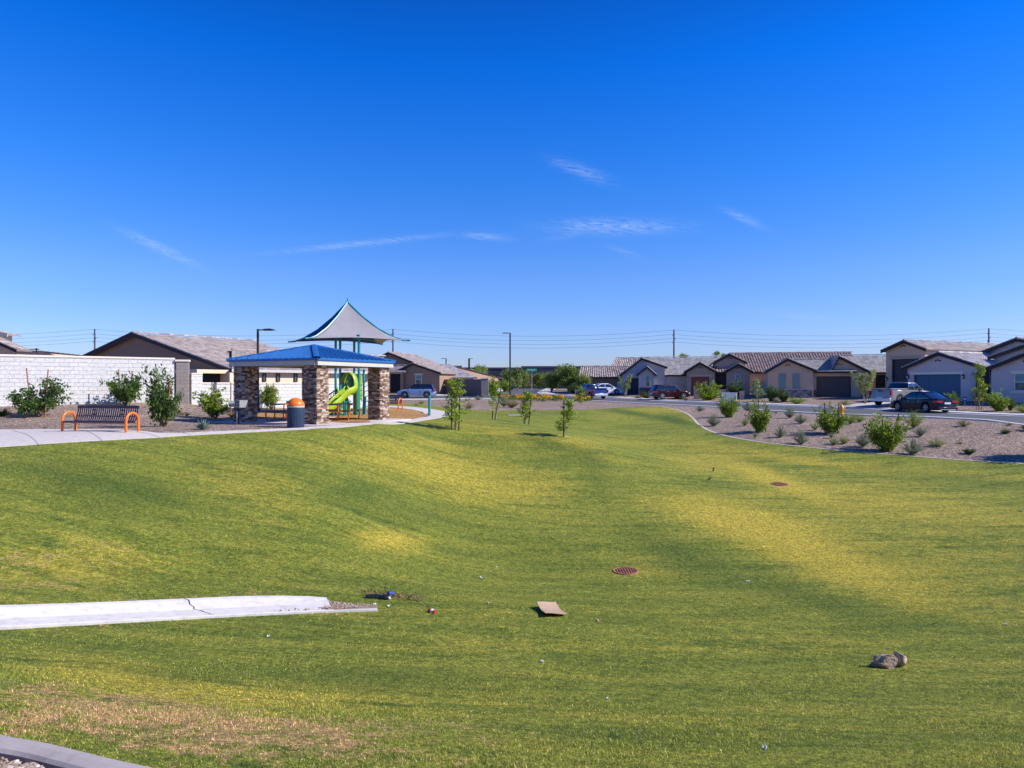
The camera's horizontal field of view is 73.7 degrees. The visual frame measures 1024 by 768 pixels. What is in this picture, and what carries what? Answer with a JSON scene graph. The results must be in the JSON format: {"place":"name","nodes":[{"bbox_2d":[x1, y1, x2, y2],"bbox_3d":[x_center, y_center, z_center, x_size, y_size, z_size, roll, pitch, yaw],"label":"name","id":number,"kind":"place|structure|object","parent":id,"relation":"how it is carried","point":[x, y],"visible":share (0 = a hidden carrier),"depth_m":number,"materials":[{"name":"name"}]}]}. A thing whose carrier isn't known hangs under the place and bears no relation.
{"place":"outdoors","nodes":[
{"label":"outdoors","id":0,"kind":"place"},
{"bbox_2d":[0,406,450,445],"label":"path","id":1,"kind":"structure","parent":0,"point":[10,437],"depth_m":21.68,"materials":[{"name":"concrete"}]},
{"bbox_2d":[61,405,139,432],"bbox_3d":[-13.471,1.203,22.355,2.590,0.985,0.632,0,0,14],"label":"park bench","id":2,"kind":"object","parent":1,"relation":"on","point":[125,421],"visible":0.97,"depth_m":22.49,"materials":[{"name":"orange paint"}]},
{"bbox_2d":[0,404,1023,767],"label":"lawn","id":3,"kind":"structure","parent":0,"point":[626,480],"depth_m":13.78,"materials":[{"name":"plant"}]},
{"bbox_2d":[0,734,150,767],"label":"edging","id":4,"kind":"object","parent":3,"relation":"on","point":[46,755],"visible":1,"depth_m":3.33,"materials":[{"name":"concrete"}]},
{"bbox_2d":[0,596,333,629],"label":"spillway","id":5,"kind":"object","parent":3,"relation":"on","point":[25,616],"visible":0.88,"depth_m":9.96,"materials":[{"name":"concrete"}]},
{"bbox_2d":[318,601,377,608],"bbox_3d":[-2.835,3.708,11.473,1.060,0.094,0.583,0,0,-24],"label":"silt","id":6,"kind":"object","parent":3,"relation":"on","point":[344,606],"visible":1,"depth_m":11.41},
{"bbox_2d":[280,600,376,610],"bbox_3d":[-3.085,3.669,11.368,1.600,0.175,0.557,0,0,-26],"label":"silt grit","id":7,"kind":"object","parent":6,"relation":"on","point":[337,606],"visible":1,"depth_m":11.39,"materials":[{"name":"gravel"}]},
{"bbox_2d":[334,608,377,611],"bbox_3d":[-2.582,3.786,11.260,0.710,0.220,0.120,0,0,-21],"label":"spillway","id":8,"kind":"object","parent":3,"relation":"on","point":[357,610],"visible":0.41,"depth_m":11.22,"materials":[{"name":"concrete"}]},
{"bbox_2d":[359,587,423,600],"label":"leaf litter","id":9,"kind":"object","parent":3,"relation":"on","point":[400,596],"visible":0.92,"depth_m":12.50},
{"bbox_2d":[441,378,470,429],"bbox_3d":[-2.487,0.945,30.733,1.435,2.486,1.408,0,0,7],"label":"young tree","id":10,"kind":"object","parent":3,"relation":"on","point":[452,394],"visible":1,"depth_m":30.56,"materials":[{"name":"green plant"}]},
{"bbox_2d":[486,380,501,419],"bbox_3d":[-1.028,1.026,41.687,1.138,2.587,1.138,0,0,8],"label":"young tree","id":11,"kind":"object","parent":3,"relation":"on","point":[493,392],"visible":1,"depth_m":41.66,"materials":[{"name":"green plant"}]},
{"bbox_2d":[516,390,535,423],"bbox_3d":[0.678,1.268,36.276,1.162,1.935,1.201,0,0,-35],"label":"young tree","id":12,"kind":"object","parent":3,"relation":"on","point":[526,398],"visible":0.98,"depth_m":36.20,"materials":[{"name":"green plant"}]},
{"bbox_2d":[537,601,566,613],"bbox_3d":[0.679,3.928,12.021,0.417,0.243,1.253,0,0,-7],"label":"cardboard sheet","id":13,"kind":"object","parent":3,"relation":"on","point":[548,607],"visible":1,"depth_m":12.08,"materials":[{"name":"cardboard"}]},
{"bbox_2d":[554,397,578,436],"bbox_3d":[2.361,1.513,30.325,1.158,1.859,1.053,0,0,-33],"label":"young tree","id":14,"kind":"object","parent":3,"relation":"on","point":[566,419],"visible":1,"depth_m":30.19,"materials":[{"name":"green plant"}]},
{"bbox_2d":[613,567,637,574],"bbox_3d":[2.722,4.492,16.356,0.620,0.055,0.620,-1,1,0],"label":"drain grate","id":15,"kind":"object","parent":3,"relation":"on","point":[625,570],"visible":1,"depth_m":16.33,"materials":[{"name":"metal"}]},
{"bbox_2d":[873,654,898,668],"bbox_3d":[4.976,3.706,9.112,0.296,0.243,0.186,0,0,0],"label":"rock","id":16,"kind":"object","parent":3,"relation":"on","point":[887,661],"visible":0.97,"depth_m":9.05,"materials":[{"name":"stone"}]},
{"bbox_2d":[893,651,906,666],"bbox_3d":[5.222,3.705,9.178,0.128,0.209,0.162,0,0,-29],"label":"rock","id":17,"kind":"object","parent":3,"relation":"on","point":[902,661],"visible":0.81,"depth_m":9.14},
{"bbox_2d":[0,389,1023,765],"bbox_3d":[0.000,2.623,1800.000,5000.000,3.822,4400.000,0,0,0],"label":"ground","id":18,"kind":"structure","parent":0,"point":[988,441],"depth_m":34.89,"materials":[{"name":"gravel"}]},
{"bbox_2d":[0,331,20,341],"bbox_3d":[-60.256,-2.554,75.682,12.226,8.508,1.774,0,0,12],"label":"beige house","id":19,"kind":"structure","parent":18,"relation":"on","point":[6,335],"depth_m":74.42,"materials":[{"name":"tile"}]},
{"bbox_2d":[0,757,44,767],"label":"gravel","id":20,"kind":"structure","parent":18,"relation":"on","point":[12,764],"depth_m":3.24,"materials":[{"name":"gravel"}]},
{"bbox_2d":[3,368,73,417],"bbox_3d":[-20.062,0.413,28.885,2.206,2.172,2.275,0,0,6],"label":"shrub","id":21,"kind":"object","parent":18,"relation":"on","point":[36,405],"visible":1,"depth_m":28.78,"materials":[{"name":"green plant"}]},
{"bbox_2d":[0,337,80,355],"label":"tan house","id":22,"kind":"structure","parent":18,"relation":"on","point":[8,347],"depth_m":58.50,"materials":[{"name":"tile"}]},
{"bbox_2d":[0,354,174,405],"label":"white block wall","id":23,"kind":"structure","parent":18,"relation":"on","point":[80,375],"depth_m":34.25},
{"bbox_2d":[92,329,95,348],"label":"power pole","id":24,"kind":"object","parent":18,"relation":"on","point":[94,339],"visible":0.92,"depth_m":154.86,"materials":[{"name":"brown wood"}]},
{"bbox_2d":[14,337,1011,344],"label":"power line","id":25,"kind":"object","parent":24,"relation":"attached to","point":[542,344],"visible":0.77,"depth_m":154.89,"materials":[{"name":"metal"}]},
{"bbox_2d":[28,341,999,347],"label":"power line","id":26,"kind":"object","parent":24,"relation":"attached to","point":[493,347],"visible":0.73,"depth_m":154.89,"materials":[{"name":"metal"}]},
{"bbox_2d":[18,333,1018,340],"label":"power line","id":27,"kind":"object","parent":24,"relation":"attached to","point":[592,339],"visible":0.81,"depth_m":154.89,"materials":[{"name":"metal"}]},
{"bbox_2d":[31,329,1012,335],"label":"power line","id":28,"kind":"object","parent":24,"relation":"attached to","point":[581,335],"visible":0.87,"depth_m":154.79,"materials":[{"name":"metal"}]},
{"bbox_2d":[97,369,143,405],"bbox_3d":[-19.342,0.231,34.326,1.902,1.934,2.232,0,0,35],"label":"shrub","id":29,"kind":"object","parent":18,"relation":"on","point":[124,391],"visible":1,"depth_m":34.12,"materials":[{"name":"green plant"}]},
{"bbox_2d":[141,363,183,426],"bbox_3d":[-13.110,0.452,25.619,1.425,2.462,1.229,0,0,-29],"label":"shrub","id":30,"kind":"object","parent":18,"relation":"on","point":[162,406],"visible":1,"depth_m":25.43,"materials":[{"name":"green plant"}]},
{"bbox_2d":[81,331,280,401],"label":"tan house","id":31,"kind":"structure","parent":18,"relation":"on","point":[207,356],"depth_m":53.22,"materials":[{"name":"brown paint"}]},
{"bbox_2d":[175,360,189,403],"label":"wall pier","id":32,"kind":"structure","parent":18,"relation":"on","point":[182,374],"depth_m":37.04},
{"bbox_2d":[190,373,202,404],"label":"white wall","id":33,"kind":"structure","parent":18,"relation":"on","point":[196,382],"depth_m":37.76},
{"bbox_2d":[191,382,230,418],"bbox_3d":[-14.543,0.844,32.978,1.825,1.858,1.645,0,0,-26],"label":"shrub","id":34,"kind":"object","parent":18,"relation":"on","point":[212,408],"visible":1,"depth_m":32.89,"materials":[{"name":"green plant"}]},
{"bbox_2d":[229,400,247,424],"bbox_3d":[-11.299,1.213,28.155,0.660,1.100,0.422,0,0,28],"label":"barbecue grill","id":35,"kind":"object","parent":18,"relation":"on","point":[237,404],"visible":0.94,"depth_m":28.04,"materials":[{"name":"black metal"}]},
{"bbox_2d":[257,328,274,410],"bbox_3d":[-13.957,-0.764,38.600,1.113,4.737,0.286,0,0,0],"label":"street lamp","id":36,"kind":"object","parent":18,"relation":"on","point":[258,330],"visible":0.7,"depth_m":38.55,"materials":[{"name":"brown metal"}]},
{"bbox_2d":[259,383,280,408],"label":"shrub","id":37,"kind":"object","parent":18,"relation":"on","point":[268,395],"visible":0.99,"depth_m":40.46,"materials":[{"name":"green plant"}]},
{"bbox_2d":[203,382,367,407],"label":"white wall","id":38,"kind":"structure","parent":18,"relation":"on","point":[287,391],"depth_m":42.03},
{"bbox_2d":[284,398,304,427],"bbox_3d":[-8.098,1.093,25.398,0.749,1.155,0.650,0,0,0],"label":"trash can","id":39,"kind":"object","parent":18,"relation":"on","point":[295,412],"visible":0.87,"depth_m":25.15,"materials":[{"name":"blue paint"}]},
{"bbox_2d":[220,348,385,382],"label":"tan house","id":40,"kind":"structure","parent":18,"relation":"on","point":[280,375],"depth_m":50.77,"materials":[{"name":"paint"}]},
{"bbox_2d":[212,417,410,424],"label":"pavilion slab","id":41,"kind":"structure","parent":18,"relation":"on","point":[264,421],"depth_m":29.26,"materials":[{"name":"concrete"}]},
{"bbox_2d":[260,403,304,420],"bbox_3d":[-10.192,1.278,31.210,1.840,0.743,1.720,0,0,27],"label":"picnic table","id":42,"kind":"object","parent":41,"relation":"on","point":[283,411],"visible":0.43,"depth_m":31.15,"materials":[{"name":"orange paint"}]},
{"bbox_2d":[226,344,395,424],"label":"pavilion","id":43,"kind":"structure","parent":41,"relation":"on","point":[315,362],"depth_m":29.76,"materials":[{"name":"stone"}]},
{"bbox_2d":[328,403,362,419],"bbox_3d":[-8.042,1.278,31.560,1.720,0.743,1.840,0,0,9],"label":"picnic table","id":44,"kind":"object","parent":41,"relation":"on","point":[338,411],"visible":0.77,"depth_m":31.86,"materials":[{"name":"orange paint"}]},
{"bbox_2d":[257,407,427,421],"bbox_3d":[-8.994,1.697,38.366,9.252,0.306,18.549,0,0,0],"label":"mulch bed","id":45,"kind":"object","parent":18,"relation":"on","point":[400,413],"visible":0.45,"depth_m":35.59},
{"bbox_2d":[288,298,409,416],"bbox_3d":[-8.670,-1.470,37.009,5.456,6.540,6.088,0,0,-31],"label":"playground structure","id":46,"kind":"object","parent":45,"relation":"on","point":[347,321],"visible":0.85,"depth_m":36.96,"materials":[{"name":"fabric"}]},
{"bbox_2d":[388,395,402,409],"bbox_3d":[-8.057,1.203,44.295,1.940,0.985,0.632,0,0,20],"label":"park bench","id":47,"kind":"object","parent":45,"relation":"on","point":[392,399],"visible":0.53,"depth_m":44.31,"materials":[{"name":"orange paint"}]},
{"bbox_2d":[367,351,502,393],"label":"brown house","id":48,"kind":"structure","parent":18,"relation":"on","point":[408,370],"depth_m":96.70,"materials":[{"name":"tile"}]},
{"bbox_2d":[391,374,399,391],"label":"entry door","id":49,"kind":"structure","parent":48,"relation":"in","point":[395,378],"depth_m":96.62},
{"bbox_2d":[444,379,482,396],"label":"brown block wall","id":50,"kind":"structure","parent":18,"relation":"on","point":[472,387],"depth_m":92.80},
{"bbox_2d":[481,378,488,395],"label":"wall pier","id":51,"kind":"structure","parent":18,"relation":"on","point":[484,386],"depth_m":90.60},
{"bbox_2d":[463,367,521,379],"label":"commercial building","id":52,"kind":"structure","parent":18,"relation":"on","point":[495,371],"depth_m":190.00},
{"bbox_2d":[499,378,512,391],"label":"bush","id":53,"kind":"object","parent":18,"relation":"on","point":[505,386],"visible":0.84,"depth_m":111.51,"materials":[{"name":"green plant"}]},
{"bbox_2d":[503,333,511,394],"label":"street lamp","id":54,"kind":"object","parent":18,"relation":"on","point":[509,362],"visible":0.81,"depth_m":99.91,"materials":[{"name":"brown metal"}]},
{"bbox_2d":[500,367,524,389],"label":"tree","id":55,"kind":"object","parent":18,"relation":"on","point":[516,374],"visible":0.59,"depth_m":120.84,"materials":[{"name":"green plant"}]},
{"bbox_2d":[521,370,532,389],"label":"tree","id":56,"kind":"object","parent":18,"relation":"on","point":[527,375],"visible":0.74,"depth_m":123.81,"materials":[{"name":"green plant"}]},
{"bbox_2d":[497,393,566,401],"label":"flowering groundcover","id":57,"kind":"object","parent":18,"relation":"on","point":[540,397],"visible":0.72,"depth_m":75.55,"materials":[{"name":"plant"}]},
{"bbox_2d":[531,372,545,388],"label":"tree","id":58,"kind":"object","parent":18,"relation":"on","point":[537,381],"visible":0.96,"depth_m":131.08,"materials":[{"name":"green plant"}]},
{"bbox_2d":[540,371,561,391],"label":"bush","id":59,"kind":"object","parent":18,"relation":"on","point":[550,381],"visible":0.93,"depth_m":108.92,"materials":[{"name":"green plant"}]},
{"bbox_2d":[521,366,582,380],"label":"commercial building","id":60,"kind":"structure","parent":18,"relation":"on","point":[549,369],"depth_m":180.00,"materials":[{"name":"grey"}]},
{"bbox_2d":[552,362,579,391],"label":"tree","id":61,"kind":"object","parent":18,"relation":"on","point":[569,373],"visible":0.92,"depth_m":107.68,"materials":[{"name":"green plant"}]},
{"bbox_2d":[574,373,591,384],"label":"bush","id":62,"kind":"object","parent":18,"relation":"on","point":[582,379],"visible":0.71,"depth_m":97.91,"materials":[{"name":"green plant"}]},
{"bbox_2d":[597,383,622,393],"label":"parked car","id":63,"kind":"object","parent":18,"relation":"on","point":[612,389],"visible":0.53,"depth_m":91.86,"materials":[{"name":"white paint"}]},
{"bbox_2d":[578,357,649,388],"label":"brown house","id":64,"kind":"structure","parent":18,"relation":"on","point":[608,374],"depth_m":101.89,"materials":[{"name":"tile"}]},
{"bbox_2d":[618,374,631,396],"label":"young tree","id":65,"kind":"object","parent":18,"relation":"on","point":[626,384],"visible":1,"depth_m":87.72,"materials":[{"name":"green plant"}]},
{"bbox_2d":[648,385,689,398],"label":"parked car","id":66,"kind":"object","parent":18,"relation":"on","point":[660,391],"visible":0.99,"depth_m":80.61,"materials":[{"name":"red paint"}]},
{"bbox_2d":[619,356,720,394],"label":"grey house","id":67,"kind":"structure","parent":18,"relation":"on","point":[647,374],"depth_m":93.01,"materials":[{"name":"paint"}]},
{"bbox_2d":[628,378,638,393],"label":"entry door","id":68,"kind":"structure","parent":67,"relation":"in","point":[634,385],"depth_m":93.03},
{"bbox_2d":[694,380,723,400],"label":"bush","id":69,"kind":"object","parent":18,"relation":"on","point":[708,393],"visible":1,"depth_m":77.03,"materials":[{"name":"green plant"}]},
{"bbox_2d":[707,413,721,425],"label":"shrub","id":70,"kind":"object","parent":18,"relation":"on","point":[713,422],"visible":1,"depth_m":42.09,"materials":[{"name":"green plant"}]},
{"bbox_2d":[716,394,741,417],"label":"bush","id":71,"kind":"object","parent":18,"relation":"on","point":[729,409],"visible":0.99,"depth_m":47.44,"materials":[{"name":"green plant"}]},
{"bbox_2d":[725,380,744,396],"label":"bush","id":72,"kind":"object","parent":18,"relation":"on","point":[735,387],"visible":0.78,"depth_m":79.94,"materials":[{"name":"green plant"}]},
{"bbox_2d":[750,379,765,402],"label":"young tree","id":73,"kind":"object","parent":18,"relation":"on","point":[756,382],"visible":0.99,"depth_m":69.49,"materials":[{"name":"green plant"}]},
{"bbox_2d":[751,381,764,394],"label":"garden wall","id":74,"kind":"structure","parent":18,"relation":"on","point":[762,384],"depth_m":81.74,"materials":[{"name":"beige paint"}]},
{"bbox_2d":[744,394,772,432],"bbox_3d":[14.004,1.689,38.451,1.570,2.282,1.450,0,0,-45],"label":"bush","id":75,"kind":"object","parent":18,"relation":"on","point":[759,422],"visible":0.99,"depth_m":38.28,"materials":[{"name":"green plant"}]},
{"bbox_2d":[683,351,852,394],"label":"tan house","id":76,"kind":"structure","parent":18,"relation":"on","point":[747,368],"depth_m":87.29,"materials":[{"name":"tile"}]},
{"bbox_2d":[691,377,708,394],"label":"garage door","id":77,"kind":"structure","parent":76,"relation":"in","point":[694,380],"depth_m":85.85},
{"bbox_2d":[766,384,778,400],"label":"bush","id":78,"kind":"object","parent":18,"relation":"on","point":[769,394],"visible":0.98,"depth_m":69.80,"materials":[{"name":"green plant"}]},
{"bbox_2d":[537,388,1023,415],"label":"curb","id":79,"kind":"structure","parent":18,"relation":"on","point":[539,392],"depth_m":58.59,"materials":[{"name":"concrete"}]},
{"bbox_2d":[773,382,789,401],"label":"bush","id":80,"kind":"object","parent":18,"relation":"on","point":[781,396],"visible":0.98,"depth_m":69.05,"materials":[{"name":"green plant"}]},
{"bbox_2d":[793,429,809,443],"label":"shrub","id":81,"kind":"object","parent":18,"relation":"on","point":[800,440],"visible":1,"depth_m":34.17,"materials":[{"name":"green plant"}]},
{"bbox_2d":[762,354,885,397],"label":"tan house","id":82,"kind":"structure","parent":18,"relation":"on","point":[826,377],"depth_m":75.26,"materials":[{"name":"paint"}]},
{"bbox_2d":[779,373,785,388],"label":"window","id":83,"kind":"structure","parent":82,"relation":"in","point":[782,376],"depth_m":75.49,"materials":[{"name":"blue glass"}]},
{"bbox_2d":[792,373,799,388],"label":"window","id":84,"kind":"structure","parent":82,"relation":"in","point":[795,376],"depth_m":75.04,"materials":[{"name":"blue glass"}]},
{"bbox_2d":[816,376,849,396],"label":"garage door","id":85,"kind":"structure","parent":82,"relation":"in","point":[826,386],"depth_m":75.21,"materials":[{"name":"metal"}]},
{"bbox_2d":[876,375,884,387],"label":"entry door","id":86,"kind":"structure","parent":82,"relation":"in","point":[880,379],"depth_m":75.67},
{"bbox_2d":[811,402,850,433],"bbox_3d":[17.107,1.810,36.507,1.894,1.921,1.682,0,0,34],"label":"bush","id":87,"kind":"object","parent":18,"relation":"on","point":[832,426],"visible":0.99,"depth_m":36.40,"materials":[{"name":"green plant"}]},
{"bbox_2d":[640,406,1023,463],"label":"edging","id":88,"kind":"object","parent":18,"relation":"on","point":[695,421],"visible":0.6,"depth_m":33.17,"materials":[{"name":"concrete"}]},
{"bbox_2d":[855,433,869,446],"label":"shrub","id":89,"kind":"object","parent":18,"relation":"on","point":[862,442],"visible":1,"depth_m":32.94,"materials":[{"name":"green plant"}]},
{"bbox_2d":[850,368,875,403],"bbox_3d":[31.128,0.178,60.524,2.178,3.338,1.789,0,0,24],"label":"young tree","id":90,"kind":"object","parent":18,"relation":"on","point":[862,387],"visible":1,"depth_m":60.48,"materials":[{"name":"green plant"}]},
{"bbox_2d":[860,412,911,451],"bbox_3d":[17.525,2.293,32.021,2.105,2.034,1.626,0,0,15],"label":"bush","id":91,"kind":"object","parent":18,"relation":"on","point":[887,437],"visible":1,"depth_m":31.82,"materials":[{"name":"green plant"}]},
{"bbox_2d":[900,436,924,454],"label":"shrub","id":92,"kind":"object","parent":18,"relation":"on","point":[912,447],"visible":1,"depth_m":31.01,"materials":[{"name":"green plant"}]},
{"bbox_2d":[901,409,926,427],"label":"shrub","id":93,"kind":"object","parent":18,"relation":"on","point":[913,423],"visible":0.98,"depth_m":36.37,"materials":[{"name":"green plant"}]},
{"bbox_2d":[926,438,947,445],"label":"shrub","id":94,"kind":"object","parent":18,"relation":"on","point":[936,443],"visible":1,"depth_m":32.21,"materials":[{"name":"green plant"}]},
{"bbox_2d":[880,339,998,387],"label":"tan house","id":95,"kind":"structure","parent":18,"relation":"on","point":[901,353],"depth_m":70.51,"materials":[{"name":"paint"}]},
{"bbox_2d":[893,359,918,381],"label":"garage door","id":96,"kind":"structure","parent":95,"relation":"in","point":[899,375],"depth_m":70.51,"materials":[{"name":"metal"}]},
{"bbox_2d":[901,337,1023,402],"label":"grey house","id":97,"kind":"structure","parent":18,"relation":"on","point":[948,372],"depth_m":60.45,"materials":[{"name":"paint"}]},
{"bbox_2d":[915,374,960,400],"bbox_3d":[38.892,0.437,62.292,0.058,2.621,4.352,0,0,-25],"label":"garage door","id":98,"kind":"structure","parent":97,"relation":"in","point":[941,383],"depth_m":61.99,"materials":[{"name":"metal"}]},
{"bbox_2d":[1014,373,1023,390],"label":"window","id":99,"kind":"structure","parent":97,"relation":"in","point":[1018,377],"depth_m":55.65,"materials":[{"name":"blue glass"}]},
{"bbox_2d":[969,362,990,409],"bbox_3d":[35.134,0.168,51.259,1.333,3.725,1.291,0,0,-1],"label":"young tree","id":100,"kind":"object","parent":18,"relation":"on","point":[981,371],"visible":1,"depth_m":51.29,"materials":[{"name":"green plant"}]},
{"bbox_2d":[985,388,1014,410],"bbox_3d":[35.359,1.107,49.596,1.840,1.957,1.651,0,0,-31],"label":"bush","id":101,"kind":"object","parent":18,"relation":"on","point":[997,403],"visible":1,"depth_m":49.46,"materials":[{"name":"green plant"}]},
{"bbox_2d":[0,0,1023,366],"label":"sky","id":102,"kind":"structure","parent":0,"point":[824,175],"materials":[{"name":"blue"}]},
{"bbox_2d":[392,388,1023,423],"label":"road","id":103,"kind":"structure","parent":0,"point":[1017,419],"depth_m":57.35,"materials":[{"name":"asphalt"}]},
{"bbox_2d":[397,384,436,397],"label":"parked car","id":104,"kind":"object","parent":103,"relation":"on","point":[426,390],"visible":0.95,"depth_m":86.07,"materials":[{"name":"paint"}]},
{"bbox_2d":[575,384,608,398],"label":"pickup truck","id":105,"kind":"object","parent":103,"relation":"on","point":[591,390],"visible":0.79,"depth_m":82.03,"materials":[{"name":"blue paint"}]},
{"bbox_2d":[397,398,1023,424],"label":"curb","id":106,"kind":"structure","parent":103,"relation":"on","point":[990,420],"depth_m":48.51,"materials":[{"name":"concrete"}]},
{"bbox_2d":[889,392,957,411],"bbox_3d":[30.726,1.318,51.172,2.154,1.497,4.798,0,0,-12],"label":"parked car","id":107,"kind":"object","parent":103,"relation":"on","point":[926,401],"visible":0.98,"depth_m":50.01,"materials":[{"name":"blue paint"}]},
{"bbox_2d":[740,397,802,402],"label":"driveway","id":108,"kind":"structure","parent":0,"point":[766,400],"depth_m":71.13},
{"bbox_2d":[542,389,1023,414],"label":"sidewalk","id":109,"kind":"structure","parent":0,"point":[547,391],"depth_m":64.00,"materials":[{"name":"concrete"}]},
{"bbox_2d":[843,401,960,406],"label":"driveway","id":110,"kind":"structure","parent":0,"point":[873,404],"depth_m":59.01,"materials":[{"name":"concrete"}]},
{"bbox_2d":[868,382,929,404],"bbox_3d":[32.635,0.818,57.286,5.798,1.947,2.334,0,0,-28],"label":"pickup truck","id":111,"kind":"object","parent":110,"relation":"on","point":[893,391],"visible":0.59,"depth_m":56.20,"materials":[{"name":"silver paint"}]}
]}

